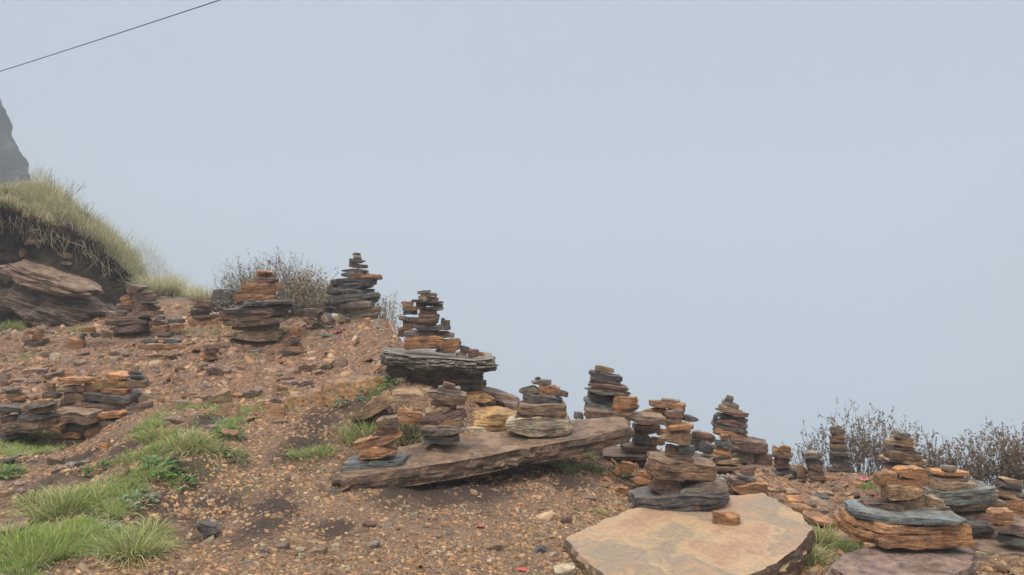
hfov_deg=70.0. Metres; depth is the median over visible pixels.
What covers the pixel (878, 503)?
cairn stone
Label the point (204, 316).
cairn stone
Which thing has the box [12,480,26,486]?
loose stone
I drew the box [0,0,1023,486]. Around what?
sky
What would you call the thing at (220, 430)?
leafy weed
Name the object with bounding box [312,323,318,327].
cairn stone
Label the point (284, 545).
loose stone
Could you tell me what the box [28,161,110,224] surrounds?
hill grass
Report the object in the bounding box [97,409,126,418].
cairn stone
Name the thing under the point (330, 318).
cairn stone
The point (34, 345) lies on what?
cairn stone
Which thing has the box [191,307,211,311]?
cairn stone
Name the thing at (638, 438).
cairn stone
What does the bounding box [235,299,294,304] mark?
cairn stone
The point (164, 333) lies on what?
cairn stone
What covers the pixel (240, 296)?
cairn stone
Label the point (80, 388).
cairn stone
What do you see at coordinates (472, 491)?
loose stone
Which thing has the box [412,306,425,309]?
cairn stone
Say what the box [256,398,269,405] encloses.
loose stone
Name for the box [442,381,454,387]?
cairn stone
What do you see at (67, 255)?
bank stone
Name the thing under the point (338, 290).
cairn stone
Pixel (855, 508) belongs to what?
cairn stone
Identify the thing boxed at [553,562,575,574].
loose stone
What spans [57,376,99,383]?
cairn stone
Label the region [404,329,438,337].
cairn stone
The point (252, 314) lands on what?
cairn stone
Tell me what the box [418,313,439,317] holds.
cairn stone
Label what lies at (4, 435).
cairn stone
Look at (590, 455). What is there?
grass tuft
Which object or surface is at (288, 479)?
loose stone
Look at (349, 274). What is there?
cairn stone
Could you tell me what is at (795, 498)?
loose stone
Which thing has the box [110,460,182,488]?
grass tuft
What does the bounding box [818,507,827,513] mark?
loose stone
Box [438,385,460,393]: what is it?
cairn stone
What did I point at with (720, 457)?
cairn stone
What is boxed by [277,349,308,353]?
cairn stone
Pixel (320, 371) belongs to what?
loose stone
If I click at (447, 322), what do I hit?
cairn stone
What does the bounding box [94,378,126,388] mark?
cairn stone
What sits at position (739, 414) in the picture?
cairn stone
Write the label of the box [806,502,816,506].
loose stone
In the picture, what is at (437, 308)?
cairn stone
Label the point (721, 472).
cairn stone
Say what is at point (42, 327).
cairn stone
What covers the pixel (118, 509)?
grass
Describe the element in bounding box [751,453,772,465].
cairn stone
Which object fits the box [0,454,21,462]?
loose stone
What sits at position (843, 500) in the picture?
loose stone
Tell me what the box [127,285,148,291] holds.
cairn stone
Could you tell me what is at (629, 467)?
cairn stone
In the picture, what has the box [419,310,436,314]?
cairn stone
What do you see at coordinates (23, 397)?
cairn stone
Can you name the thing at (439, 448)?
cairn stone
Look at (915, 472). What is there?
cairn stone
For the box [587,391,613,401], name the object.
cairn stone
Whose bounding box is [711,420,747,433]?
cairn stone
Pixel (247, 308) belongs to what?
cairn stone
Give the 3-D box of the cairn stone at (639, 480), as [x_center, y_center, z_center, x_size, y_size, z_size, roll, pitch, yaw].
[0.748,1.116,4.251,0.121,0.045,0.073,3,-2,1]
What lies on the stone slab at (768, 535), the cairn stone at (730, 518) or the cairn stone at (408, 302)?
the cairn stone at (730, 518)
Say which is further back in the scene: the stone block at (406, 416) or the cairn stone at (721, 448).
the cairn stone at (721, 448)
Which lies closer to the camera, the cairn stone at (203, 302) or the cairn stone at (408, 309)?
the cairn stone at (408, 309)
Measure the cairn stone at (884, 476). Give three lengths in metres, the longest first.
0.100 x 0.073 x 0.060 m
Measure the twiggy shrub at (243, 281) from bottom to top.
0.796 m
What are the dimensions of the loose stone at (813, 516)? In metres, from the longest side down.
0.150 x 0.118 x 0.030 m
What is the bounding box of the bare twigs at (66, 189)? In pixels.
[31,170,84,200]
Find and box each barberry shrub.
[782,431,827,466]
[800,408,867,469]
[817,398,933,474]
[851,402,958,476]
[912,426,948,476]
[916,430,986,478]
[935,424,1020,486]
[946,424,1023,487]
[967,416,1023,488]
[994,432,1023,471]
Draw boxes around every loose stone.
[0,372,10,379]
[0,380,7,385]
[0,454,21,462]
[0,490,11,497]
[1,368,11,372]
[11,377,26,383]
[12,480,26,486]
[15,489,24,492]
[21,366,38,373]
[33,367,48,373]
[39,351,52,356]
[43,369,64,379]
[46,454,65,465]
[49,352,60,361]
[63,461,75,465]
[73,360,88,365]
[74,460,90,465]
[75,351,89,355]
[99,442,109,449]
[109,349,129,356]
[164,416,181,424]
[175,400,190,404]
[193,394,208,400]
[196,362,207,366]
[201,383,212,387]
[206,364,230,375]
[206,424,216,428]
[208,389,231,403]
[218,402,239,417]
[219,428,238,439]
[221,507,230,513]
[230,392,242,397]
[242,388,262,397]
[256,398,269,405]
[257,545,268,552]
[264,402,285,417]
[269,397,283,403]
[272,418,286,423]
[274,540,289,549]
[276,384,287,391]
[279,379,298,384]
[279,485,289,492]
[280,376,294,379]
[285,473,290,482]
[295,547,304,552]
[298,362,313,372]
[298,378,312,386]
[310,546,327,553]
[312,369,322,374]
[317,362,332,369]
[318,482,324,492]
[330,543,339,548]
[331,489,337,494]
[334,358,347,367]
[363,520,375,527]
[368,540,379,548]
[401,504,409,508]
[409,511,417,518]
[432,532,441,537]
[445,529,450,535]
[470,489,477,494]
[487,541,501,550]
[531,495,541,499]
[533,566,543,569]
[534,545,546,552]
[544,534,554,538]
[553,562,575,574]
[560,513,571,522]
[581,494,594,500]
[614,485,628,493]
[635,483,649,487]
[767,488,776,492]
[771,496,784,501]
[776,487,786,492]
[786,490,799,494]
[786,495,803,503]
[787,502,811,513]
[802,510,833,527]
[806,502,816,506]
[813,493,829,499]
[815,489,834,496]
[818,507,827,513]
[827,530,848,537]
[832,519,839,528]
[834,535,848,542]
[839,492,850,496]
[839,497,849,503]
[853,480,865,485]
[866,490,878,497]
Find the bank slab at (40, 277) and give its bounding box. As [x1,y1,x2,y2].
[0,259,102,298]
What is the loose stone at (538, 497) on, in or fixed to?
on the ground at (416, 500)
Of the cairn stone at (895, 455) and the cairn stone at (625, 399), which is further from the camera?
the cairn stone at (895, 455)
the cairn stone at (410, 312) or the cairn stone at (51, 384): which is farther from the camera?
the cairn stone at (410, 312)
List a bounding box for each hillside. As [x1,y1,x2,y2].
[31,176,52,189]
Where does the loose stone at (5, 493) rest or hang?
on the ground at (416, 500)
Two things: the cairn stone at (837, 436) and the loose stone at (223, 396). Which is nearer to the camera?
the loose stone at (223, 396)
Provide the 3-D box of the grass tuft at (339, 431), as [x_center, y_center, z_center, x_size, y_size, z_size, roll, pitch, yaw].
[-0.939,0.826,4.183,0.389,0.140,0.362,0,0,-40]
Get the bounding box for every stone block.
[351,390,393,420]
[388,366,486,390]
[398,407,422,424]
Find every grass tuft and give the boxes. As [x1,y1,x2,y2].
[0,319,25,330]
[0,476,120,526]
[0,516,55,547]
[0,519,97,568]
[3,485,67,507]
[27,513,116,541]
[58,518,205,574]
[62,477,124,500]
[65,518,141,548]
[66,325,88,332]
[108,449,136,465]
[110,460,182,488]
[122,511,179,540]
[127,424,185,444]
[139,424,223,460]
[180,433,240,462]
[319,420,368,445]
[335,413,391,446]
[397,413,424,446]
[578,452,595,460]
[802,537,846,573]
[808,519,846,548]
[826,541,853,552]
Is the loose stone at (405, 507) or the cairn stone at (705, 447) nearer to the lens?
the loose stone at (405, 507)
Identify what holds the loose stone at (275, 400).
on the ground at (416, 500)
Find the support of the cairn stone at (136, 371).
on the cairn stone at (130, 373)
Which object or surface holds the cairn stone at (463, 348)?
on the cairn stone
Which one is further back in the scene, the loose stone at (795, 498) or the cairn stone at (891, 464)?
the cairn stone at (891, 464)
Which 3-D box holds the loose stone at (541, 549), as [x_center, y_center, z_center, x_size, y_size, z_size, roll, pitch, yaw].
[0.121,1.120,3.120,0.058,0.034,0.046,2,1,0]
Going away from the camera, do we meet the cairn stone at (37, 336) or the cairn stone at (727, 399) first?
the cairn stone at (727, 399)
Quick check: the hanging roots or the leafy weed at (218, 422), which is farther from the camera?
the hanging roots
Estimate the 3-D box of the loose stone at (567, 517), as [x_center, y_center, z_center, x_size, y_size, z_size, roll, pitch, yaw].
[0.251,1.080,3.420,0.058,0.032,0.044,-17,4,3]
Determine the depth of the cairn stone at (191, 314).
7.07 m
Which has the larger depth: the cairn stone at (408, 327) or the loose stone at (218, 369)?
the loose stone at (218, 369)
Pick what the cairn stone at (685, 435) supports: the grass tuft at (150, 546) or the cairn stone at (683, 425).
the cairn stone at (683, 425)
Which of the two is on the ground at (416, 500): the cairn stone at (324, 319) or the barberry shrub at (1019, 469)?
the barberry shrub at (1019, 469)
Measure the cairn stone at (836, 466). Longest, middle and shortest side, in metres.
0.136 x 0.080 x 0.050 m
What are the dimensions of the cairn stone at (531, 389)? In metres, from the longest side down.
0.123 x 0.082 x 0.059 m
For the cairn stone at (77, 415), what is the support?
on the cairn stone at (74, 427)
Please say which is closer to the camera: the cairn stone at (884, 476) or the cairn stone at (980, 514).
the cairn stone at (884, 476)
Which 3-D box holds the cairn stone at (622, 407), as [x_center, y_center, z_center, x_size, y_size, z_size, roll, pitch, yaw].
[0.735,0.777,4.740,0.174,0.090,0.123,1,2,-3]
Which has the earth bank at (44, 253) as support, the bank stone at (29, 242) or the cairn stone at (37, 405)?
the bank stone at (29, 242)
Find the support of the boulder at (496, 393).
on the ground at (416, 500)
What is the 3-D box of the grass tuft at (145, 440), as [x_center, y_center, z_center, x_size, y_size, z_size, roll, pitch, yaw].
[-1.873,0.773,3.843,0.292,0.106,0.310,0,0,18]
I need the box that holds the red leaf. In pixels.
[518,567,526,570]
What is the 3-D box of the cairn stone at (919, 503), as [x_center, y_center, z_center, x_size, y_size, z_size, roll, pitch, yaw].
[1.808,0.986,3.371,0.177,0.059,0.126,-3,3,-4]
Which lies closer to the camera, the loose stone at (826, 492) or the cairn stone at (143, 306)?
the loose stone at (826, 492)
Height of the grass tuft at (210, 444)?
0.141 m
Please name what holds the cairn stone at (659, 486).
on the cairn stone at (644, 497)
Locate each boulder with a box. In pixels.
[0,288,28,314]
[3,285,111,325]
[20,307,53,326]
[106,304,115,310]
[196,520,220,534]
[211,289,236,311]
[391,384,431,403]
[466,390,494,402]
[466,426,486,432]
[469,386,519,405]
[473,406,517,431]
[496,399,519,410]
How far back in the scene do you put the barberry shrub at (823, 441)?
5.89 m
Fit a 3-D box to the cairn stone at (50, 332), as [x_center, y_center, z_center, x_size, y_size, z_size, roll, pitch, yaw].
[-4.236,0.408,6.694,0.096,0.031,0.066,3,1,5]
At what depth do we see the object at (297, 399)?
4.56 m
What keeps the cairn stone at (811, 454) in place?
on the cairn stone at (814, 461)
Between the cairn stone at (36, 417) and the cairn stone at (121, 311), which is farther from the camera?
the cairn stone at (121, 311)
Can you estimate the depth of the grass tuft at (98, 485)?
3.30 m
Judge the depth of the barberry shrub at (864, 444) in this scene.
5.83 m
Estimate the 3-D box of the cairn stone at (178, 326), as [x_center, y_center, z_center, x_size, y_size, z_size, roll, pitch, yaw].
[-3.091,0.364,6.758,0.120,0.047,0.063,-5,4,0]
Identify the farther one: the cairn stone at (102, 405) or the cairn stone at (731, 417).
the cairn stone at (731, 417)
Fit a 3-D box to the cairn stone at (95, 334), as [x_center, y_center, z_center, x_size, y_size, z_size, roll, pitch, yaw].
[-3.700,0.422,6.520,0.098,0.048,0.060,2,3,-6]
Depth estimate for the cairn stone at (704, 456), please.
4.68 m
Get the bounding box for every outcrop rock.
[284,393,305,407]
[304,386,323,406]
[321,377,368,406]
[347,375,389,389]
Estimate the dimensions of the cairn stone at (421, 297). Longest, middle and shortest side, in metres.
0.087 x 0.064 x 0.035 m
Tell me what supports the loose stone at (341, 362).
on the ground at (416, 500)
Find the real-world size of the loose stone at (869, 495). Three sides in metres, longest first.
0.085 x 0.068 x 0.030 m
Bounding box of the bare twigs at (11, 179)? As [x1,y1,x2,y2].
[0,168,36,187]
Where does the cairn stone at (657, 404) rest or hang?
on the cairn stone
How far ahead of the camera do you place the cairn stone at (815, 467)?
4.97 m
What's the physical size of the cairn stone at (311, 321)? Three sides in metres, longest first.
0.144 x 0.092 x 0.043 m
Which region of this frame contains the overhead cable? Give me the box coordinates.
[0,0,219,71]
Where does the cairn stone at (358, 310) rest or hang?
on the cairn stone at (362, 315)
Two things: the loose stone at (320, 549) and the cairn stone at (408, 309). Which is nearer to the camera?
the loose stone at (320, 549)
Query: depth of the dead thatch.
3.51 m
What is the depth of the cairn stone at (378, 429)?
3.75 m
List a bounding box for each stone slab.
[0,516,30,538]
[331,416,633,489]
[379,347,497,372]
[563,493,814,574]
[824,545,976,574]
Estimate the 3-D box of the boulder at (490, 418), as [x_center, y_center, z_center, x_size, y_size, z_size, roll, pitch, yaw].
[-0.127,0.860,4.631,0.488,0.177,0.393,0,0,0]
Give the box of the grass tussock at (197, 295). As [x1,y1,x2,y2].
[174,283,223,300]
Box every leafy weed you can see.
[0,464,25,478]
[81,456,112,476]
[95,520,129,536]
[113,488,161,510]
[132,451,186,476]
[170,473,198,490]
[208,424,248,439]
[211,417,236,423]
[220,446,251,462]
[334,391,364,406]
[378,375,399,387]
[609,465,632,478]
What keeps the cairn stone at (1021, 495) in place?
on the cairn stone at (1016, 506)
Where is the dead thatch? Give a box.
[0,387,864,574]
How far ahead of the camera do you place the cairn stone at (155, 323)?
6.72 m
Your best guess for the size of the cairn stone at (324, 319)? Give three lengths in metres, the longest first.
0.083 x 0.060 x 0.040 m
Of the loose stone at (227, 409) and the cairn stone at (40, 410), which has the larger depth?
the cairn stone at (40, 410)
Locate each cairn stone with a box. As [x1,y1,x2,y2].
[0,404,22,412]
[0,413,18,422]
[0,432,28,439]
[1,386,20,390]
[1,417,57,433]
[3,389,22,393]
[6,393,24,396]
[8,395,27,400]
[10,400,25,402]
[16,412,56,421]
[18,404,57,415]
[21,338,49,343]
[23,329,44,334]
[23,342,48,346]
[24,400,58,410]
[32,334,42,338]
[36,326,48,328]
[37,399,53,402]
[42,385,58,390]
[42,390,62,398]
[43,330,54,333]
[45,381,55,387]
[46,423,65,431]
[51,437,85,445]
[54,406,106,424]
[54,431,83,438]
[56,384,80,392]
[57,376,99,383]
[59,399,75,407]
[60,422,98,432]
[63,392,87,402]
[66,337,85,348]
[74,401,138,410]
[76,386,85,391]
[81,326,95,332]
[83,390,141,404]
[83,426,102,438]
[85,381,99,391]
[90,332,100,337]
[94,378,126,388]
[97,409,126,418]
[98,418,117,427]
[100,330,112,337]
[100,388,131,393]
[104,316,151,325]
[105,370,128,380]
[106,310,126,318]
[108,324,151,332]
[116,303,131,309]
[116,309,131,312]
[120,294,131,302]
[122,301,133,305]
[125,310,164,317]
[126,289,152,294]
[126,377,149,388]
[126,402,152,414]
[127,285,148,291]
[128,369,141,372]
[128,372,142,374]
[129,374,144,377]
[130,303,160,310]
[131,376,147,379]
[132,294,137,301]
[136,394,156,401]
[137,294,156,301]
[139,343,184,350]
[140,301,158,303]
[141,354,172,360]
[142,338,157,342]
[149,321,169,325]
[150,325,169,331]
[152,331,173,336]
[155,315,165,319]
[163,338,181,343]
[168,318,184,322]
[170,324,184,329]
[188,318,220,324]
[189,313,209,315]
[190,310,211,313]
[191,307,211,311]
[191,314,218,318]
[193,304,213,307]
[194,300,211,303]
[200,353,216,357]
[202,348,219,352]
[202,357,216,360]
[203,342,220,348]
[209,339,218,342]
[219,309,286,320]
[222,314,289,326]
[223,304,300,312]
[226,329,283,341]
[229,338,249,343]
[232,323,279,330]
[235,291,277,301]
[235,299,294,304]
[241,282,281,292]
[243,349,261,352]
[254,277,278,282]
[256,270,273,273]
[256,273,266,276]
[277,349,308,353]
[281,346,303,350]
[283,353,299,356]
[284,342,301,346]
[288,336,301,342]
[292,326,300,332]
[292,332,301,336]
[299,308,324,316]
[303,318,317,323]
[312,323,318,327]
[317,317,328,325]
[320,315,329,323]
[322,307,332,312]
[323,298,379,304]
[324,324,334,329]
[325,300,374,308]
[325,314,334,323]
[326,287,375,294]
[327,292,380,300]
[330,278,376,285]
[332,306,382,313]
[333,315,346,322]
[335,283,373,288]
[337,314,350,321]
[340,271,368,277]
[340,312,380,318]
[341,269,368,271]
[341,453,410,471]
[349,258,365,262]
[349,262,367,268]
[352,274,382,279]
[353,431,402,451]
[359,444,398,460]
[372,427,399,436]
[375,427,392,432]
[376,414,397,428]
[397,326,407,331]
[397,330,403,336]
[399,316,411,320]
[401,301,413,304]
[402,303,412,306]
[402,307,416,310]
[403,310,417,314]
[403,325,414,329]
[403,335,443,349]
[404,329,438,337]
[410,317,438,323]
[411,299,443,303]
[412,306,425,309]
[415,323,450,330]
[416,302,442,305]
[417,290,430,293]
[418,295,430,300]
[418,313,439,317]
[418,408,466,424]
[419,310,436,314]
[419,425,466,435]
[421,293,436,296]
[421,417,463,431]
[423,435,459,444]
[425,305,443,310]
[425,390,466,404]
[425,405,455,415]
[430,296,438,300]
[430,444,451,452]
[431,399,448,405]
[436,349,454,352]
[438,333,453,337]
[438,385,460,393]
[441,317,444,325]
[442,338,459,351]
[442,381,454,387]
[443,433,459,442]
[445,320,449,325]
[456,352,466,355]
[460,345,469,352]
[468,349,478,357]
[505,414,571,436]
[517,400,566,418]
[519,385,538,394]
[523,392,562,403]
[531,378,550,384]
[538,385,559,396]
[556,389,567,396]
[574,411,583,418]
[583,396,603,403]
[584,387,630,395]
[584,406,631,421]
[585,402,612,409]
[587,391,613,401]
[588,381,628,390]
[589,369,622,381]
[590,375,621,385]
[595,365,613,372]
[602,447,661,459]
[606,459,646,466]
[612,401,639,413]
[613,395,637,402]
[613,466,620,474]
[620,441,656,451]
[620,460,637,473]
[627,485,729,511]
[630,470,638,476]
[630,476,649,484]
[631,411,665,424]
[632,422,660,434]
[632,433,650,443]
[639,470,650,478]
[642,407,665,414]
[645,451,717,482]
[649,400,685,408]
[649,475,681,493]
[650,436,664,445]
[657,428,665,435]
[660,434,690,445]
[661,398,679,402]
[664,421,693,429]
[664,429,691,440]
[664,451,691,457]
[665,408,683,421]
[665,419,681,425]
[665,428,683,433]
[665,444,676,451]
[671,457,692,462]
[676,444,694,454]
[680,476,728,494]
[682,414,698,421]
[690,438,701,450]
[692,430,715,442]
[693,454,711,458]
[699,440,714,454]
[710,453,731,460]
[710,457,739,464]
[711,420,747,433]
[712,427,747,437]
[712,510,740,525]
[713,415,717,422]
[713,449,730,455]
[714,408,748,416]
[714,439,732,447]
[714,446,729,450]
[715,412,747,423]
[716,463,740,470]
[716,474,727,484]
[717,418,747,429]
[717,471,732,474]
[718,404,741,411]
[720,434,727,437]
[721,399,738,408]
[725,397,732,402]
[728,474,754,485]
[728,477,767,494]
[729,436,768,453]
[729,450,753,462]
[735,472,756,481]
[740,465,753,475]
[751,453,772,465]
[766,468,796,479]
[772,445,779,452]
[772,452,792,458]
[773,457,789,464]
[774,462,789,468]
[780,445,790,453]
[794,478,808,482]
[796,464,807,479]
[802,450,819,459]
[805,459,823,464]
[806,474,824,480]
[807,464,823,470]
[807,469,824,475]
[822,475,837,483]
[826,466,853,472]
[829,427,843,430]
[829,436,844,442]
[829,442,846,447]
[829,454,850,460]
[829,459,851,465]
[830,430,843,434]
[830,447,846,451]
[830,451,848,456]
[831,434,843,438]
[832,463,851,469]
[835,507,975,549]
[844,499,966,525]
[858,498,910,511]
[873,468,896,485]
[879,454,926,464]
[879,484,924,500]
[881,495,925,508]
[882,443,921,454]
[883,448,923,460]
[884,438,917,446]
[884,462,909,466]
[884,465,927,473]
[890,435,914,441]
[891,465,925,479]
[893,429,909,438]
[894,445,914,450]
[894,475,929,487]
[921,479,998,504]
[922,505,949,510]
[923,494,943,506]
[926,468,969,475]
[928,478,977,490]
[929,473,968,481]
[941,464,956,471]
[945,498,1009,511]
[953,510,985,518]
[959,515,994,532]
[969,539,1023,558]
[972,531,996,539]
[986,507,1013,524]
[988,517,1023,536]
[995,479,1021,489]
[995,485,1021,492]
[995,489,1020,498]
[996,532,1023,547]
[997,476,1022,485]
[998,496,1023,514]
[1016,489,1023,498]
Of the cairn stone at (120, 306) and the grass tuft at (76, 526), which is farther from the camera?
the cairn stone at (120, 306)
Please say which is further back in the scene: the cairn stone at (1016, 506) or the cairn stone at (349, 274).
the cairn stone at (349, 274)
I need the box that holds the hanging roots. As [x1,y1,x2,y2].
[0,210,125,289]
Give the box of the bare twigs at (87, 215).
[81,199,100,216]
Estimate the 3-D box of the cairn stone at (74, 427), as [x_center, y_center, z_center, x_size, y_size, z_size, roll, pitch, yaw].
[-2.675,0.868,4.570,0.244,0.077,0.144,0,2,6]
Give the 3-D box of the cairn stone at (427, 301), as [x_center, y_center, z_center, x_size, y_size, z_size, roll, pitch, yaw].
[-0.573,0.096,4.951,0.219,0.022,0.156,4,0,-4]
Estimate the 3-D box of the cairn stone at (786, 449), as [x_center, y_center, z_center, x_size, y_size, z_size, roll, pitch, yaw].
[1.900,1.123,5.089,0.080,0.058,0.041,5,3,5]
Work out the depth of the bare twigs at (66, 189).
8.91 m
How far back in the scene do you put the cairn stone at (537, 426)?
4.12 m
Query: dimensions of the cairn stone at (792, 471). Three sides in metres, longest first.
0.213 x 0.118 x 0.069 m
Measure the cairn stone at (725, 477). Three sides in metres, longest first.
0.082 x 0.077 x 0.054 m
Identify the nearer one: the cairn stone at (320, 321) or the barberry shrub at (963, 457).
the barberry shrub at (963, 457)
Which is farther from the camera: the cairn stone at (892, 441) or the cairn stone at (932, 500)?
the cairn stone at (892, 441)
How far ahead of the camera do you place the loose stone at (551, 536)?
3.23 m
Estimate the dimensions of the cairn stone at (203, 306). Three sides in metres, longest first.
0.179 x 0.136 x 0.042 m
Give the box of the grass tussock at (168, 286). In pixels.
[108,268,203,296]
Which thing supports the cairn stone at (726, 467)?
on the cairn stone at (721, 472)
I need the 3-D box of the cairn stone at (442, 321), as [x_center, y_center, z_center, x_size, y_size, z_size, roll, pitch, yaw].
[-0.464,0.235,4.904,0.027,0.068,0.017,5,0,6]
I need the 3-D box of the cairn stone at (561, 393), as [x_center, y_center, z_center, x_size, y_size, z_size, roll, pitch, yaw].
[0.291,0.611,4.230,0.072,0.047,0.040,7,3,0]
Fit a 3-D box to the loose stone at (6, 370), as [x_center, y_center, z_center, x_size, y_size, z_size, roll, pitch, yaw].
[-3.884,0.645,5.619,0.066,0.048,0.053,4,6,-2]
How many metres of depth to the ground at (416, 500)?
3.54 m
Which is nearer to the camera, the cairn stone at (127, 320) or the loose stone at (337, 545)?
the loose stone at (337, 545)
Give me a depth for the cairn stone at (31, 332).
6.64 m
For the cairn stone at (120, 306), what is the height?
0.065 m
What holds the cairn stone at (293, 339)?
on the cairn stone at (287, 344)
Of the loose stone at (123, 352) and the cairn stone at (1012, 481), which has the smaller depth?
the cairn stone at (1012, 481)
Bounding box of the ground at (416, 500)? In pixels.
[0,296,1023,574]
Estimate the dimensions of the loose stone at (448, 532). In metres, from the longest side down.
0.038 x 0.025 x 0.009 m
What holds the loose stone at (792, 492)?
on the ground at (416, 500)
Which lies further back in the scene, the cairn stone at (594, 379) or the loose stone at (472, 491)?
the cairn stone at (594, 379)
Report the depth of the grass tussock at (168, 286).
9.07 m
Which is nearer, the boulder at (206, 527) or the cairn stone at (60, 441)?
the boulder at (206, 527)
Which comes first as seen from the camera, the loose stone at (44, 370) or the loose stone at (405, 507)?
the loose stone at (405, 507)
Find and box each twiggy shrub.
[196,245,326,316]
[205,300,244,311]
[278,266,338,317]
[374,290,402,329]
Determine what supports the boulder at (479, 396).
on the ground at (416, 500)
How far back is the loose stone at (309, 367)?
5.30 m
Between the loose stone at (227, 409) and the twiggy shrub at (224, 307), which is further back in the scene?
the twiggy shrub at (224, 307)
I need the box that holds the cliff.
[0,99,32,186]
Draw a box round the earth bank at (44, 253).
[0,194,138,326]
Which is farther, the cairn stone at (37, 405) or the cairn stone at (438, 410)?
the cairn stone at (37, 405)
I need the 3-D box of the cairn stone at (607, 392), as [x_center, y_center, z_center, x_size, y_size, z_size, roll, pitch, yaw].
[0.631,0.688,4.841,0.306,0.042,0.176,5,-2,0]
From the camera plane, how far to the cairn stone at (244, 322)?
6.19 m
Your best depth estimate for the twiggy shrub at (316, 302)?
7.26 m
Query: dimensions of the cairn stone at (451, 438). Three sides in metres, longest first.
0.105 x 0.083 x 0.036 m
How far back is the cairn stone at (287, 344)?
5.92 m
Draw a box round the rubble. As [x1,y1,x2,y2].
[0,304,1023,574]
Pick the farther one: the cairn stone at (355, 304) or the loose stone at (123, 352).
the cairn stone at (355, 304)
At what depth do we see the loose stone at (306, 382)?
4.95 m
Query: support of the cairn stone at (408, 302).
on the cairn stone at (407, 305)
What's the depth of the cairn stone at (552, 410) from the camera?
4.14 m
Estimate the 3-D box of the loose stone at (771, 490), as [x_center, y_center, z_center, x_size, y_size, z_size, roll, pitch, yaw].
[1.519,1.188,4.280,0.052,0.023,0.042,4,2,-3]
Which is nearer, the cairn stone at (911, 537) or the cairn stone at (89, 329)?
the cairn stone at (911, 537)
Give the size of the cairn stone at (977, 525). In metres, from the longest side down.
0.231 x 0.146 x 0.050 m
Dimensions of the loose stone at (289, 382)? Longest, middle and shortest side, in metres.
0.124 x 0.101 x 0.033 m
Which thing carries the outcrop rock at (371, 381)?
on the ground at (416, 500)
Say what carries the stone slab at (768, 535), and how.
on the ground at (416, 500)
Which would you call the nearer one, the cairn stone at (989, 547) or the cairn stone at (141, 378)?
the cairn stone at (989, 547)
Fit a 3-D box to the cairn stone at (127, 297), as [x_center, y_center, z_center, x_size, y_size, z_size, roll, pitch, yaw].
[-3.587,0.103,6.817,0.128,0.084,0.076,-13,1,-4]
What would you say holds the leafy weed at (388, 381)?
on the ground at (416, 500)
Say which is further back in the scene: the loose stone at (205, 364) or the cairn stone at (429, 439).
the loose stone at (205, 364)
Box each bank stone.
[19,248,27,256]
[24,238,42,244]
[57,252,71,258]
[61,261,71,264]
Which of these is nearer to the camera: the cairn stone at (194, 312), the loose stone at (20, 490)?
the loose stone at (20, 490)
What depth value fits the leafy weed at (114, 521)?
2.91 m
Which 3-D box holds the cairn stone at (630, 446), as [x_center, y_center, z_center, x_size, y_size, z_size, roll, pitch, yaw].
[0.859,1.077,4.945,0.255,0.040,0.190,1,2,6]
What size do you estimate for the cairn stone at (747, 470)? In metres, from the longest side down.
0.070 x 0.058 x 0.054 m
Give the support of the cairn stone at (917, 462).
on the cairn stone at (887, 467)
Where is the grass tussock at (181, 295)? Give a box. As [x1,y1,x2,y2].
[163,280,203,297]
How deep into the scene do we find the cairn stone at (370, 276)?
6.75 m
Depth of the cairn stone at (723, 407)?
5.11 m
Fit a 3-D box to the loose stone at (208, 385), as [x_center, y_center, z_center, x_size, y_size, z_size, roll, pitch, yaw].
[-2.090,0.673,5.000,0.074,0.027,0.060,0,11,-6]
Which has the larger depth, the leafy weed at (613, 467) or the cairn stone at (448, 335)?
the cairn stone at (448, 335)
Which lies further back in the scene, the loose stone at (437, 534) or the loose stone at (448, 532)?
the loose stone at (448, 532)
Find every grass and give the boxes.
[0,172,168,297]
[0,322,879,574]
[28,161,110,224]
[63,190,217,312]
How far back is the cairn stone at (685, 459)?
3.63 m
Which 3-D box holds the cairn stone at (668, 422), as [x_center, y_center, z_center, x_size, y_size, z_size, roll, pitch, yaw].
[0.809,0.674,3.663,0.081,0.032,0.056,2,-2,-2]
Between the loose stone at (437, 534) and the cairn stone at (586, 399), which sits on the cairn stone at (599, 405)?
the cairn stone at (586, 399)
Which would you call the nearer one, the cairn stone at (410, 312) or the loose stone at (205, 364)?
the cairn stone at (410, 312)
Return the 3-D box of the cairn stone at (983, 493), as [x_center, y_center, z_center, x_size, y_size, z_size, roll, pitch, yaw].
[2.446,1.127,4.038,0.352,0.099,0.208,0,-1,0]
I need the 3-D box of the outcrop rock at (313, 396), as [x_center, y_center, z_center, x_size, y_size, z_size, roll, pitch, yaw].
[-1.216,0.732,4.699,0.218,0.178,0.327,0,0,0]
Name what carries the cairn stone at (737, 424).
on the cairn stone at (724, 427)
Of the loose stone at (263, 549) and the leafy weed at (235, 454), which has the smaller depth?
the loose stone at (263, 549)
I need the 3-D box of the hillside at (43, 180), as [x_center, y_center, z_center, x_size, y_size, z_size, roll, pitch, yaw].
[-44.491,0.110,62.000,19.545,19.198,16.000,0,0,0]
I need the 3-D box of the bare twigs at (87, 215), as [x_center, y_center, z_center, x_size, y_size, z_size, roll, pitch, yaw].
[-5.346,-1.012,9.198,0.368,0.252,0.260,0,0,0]

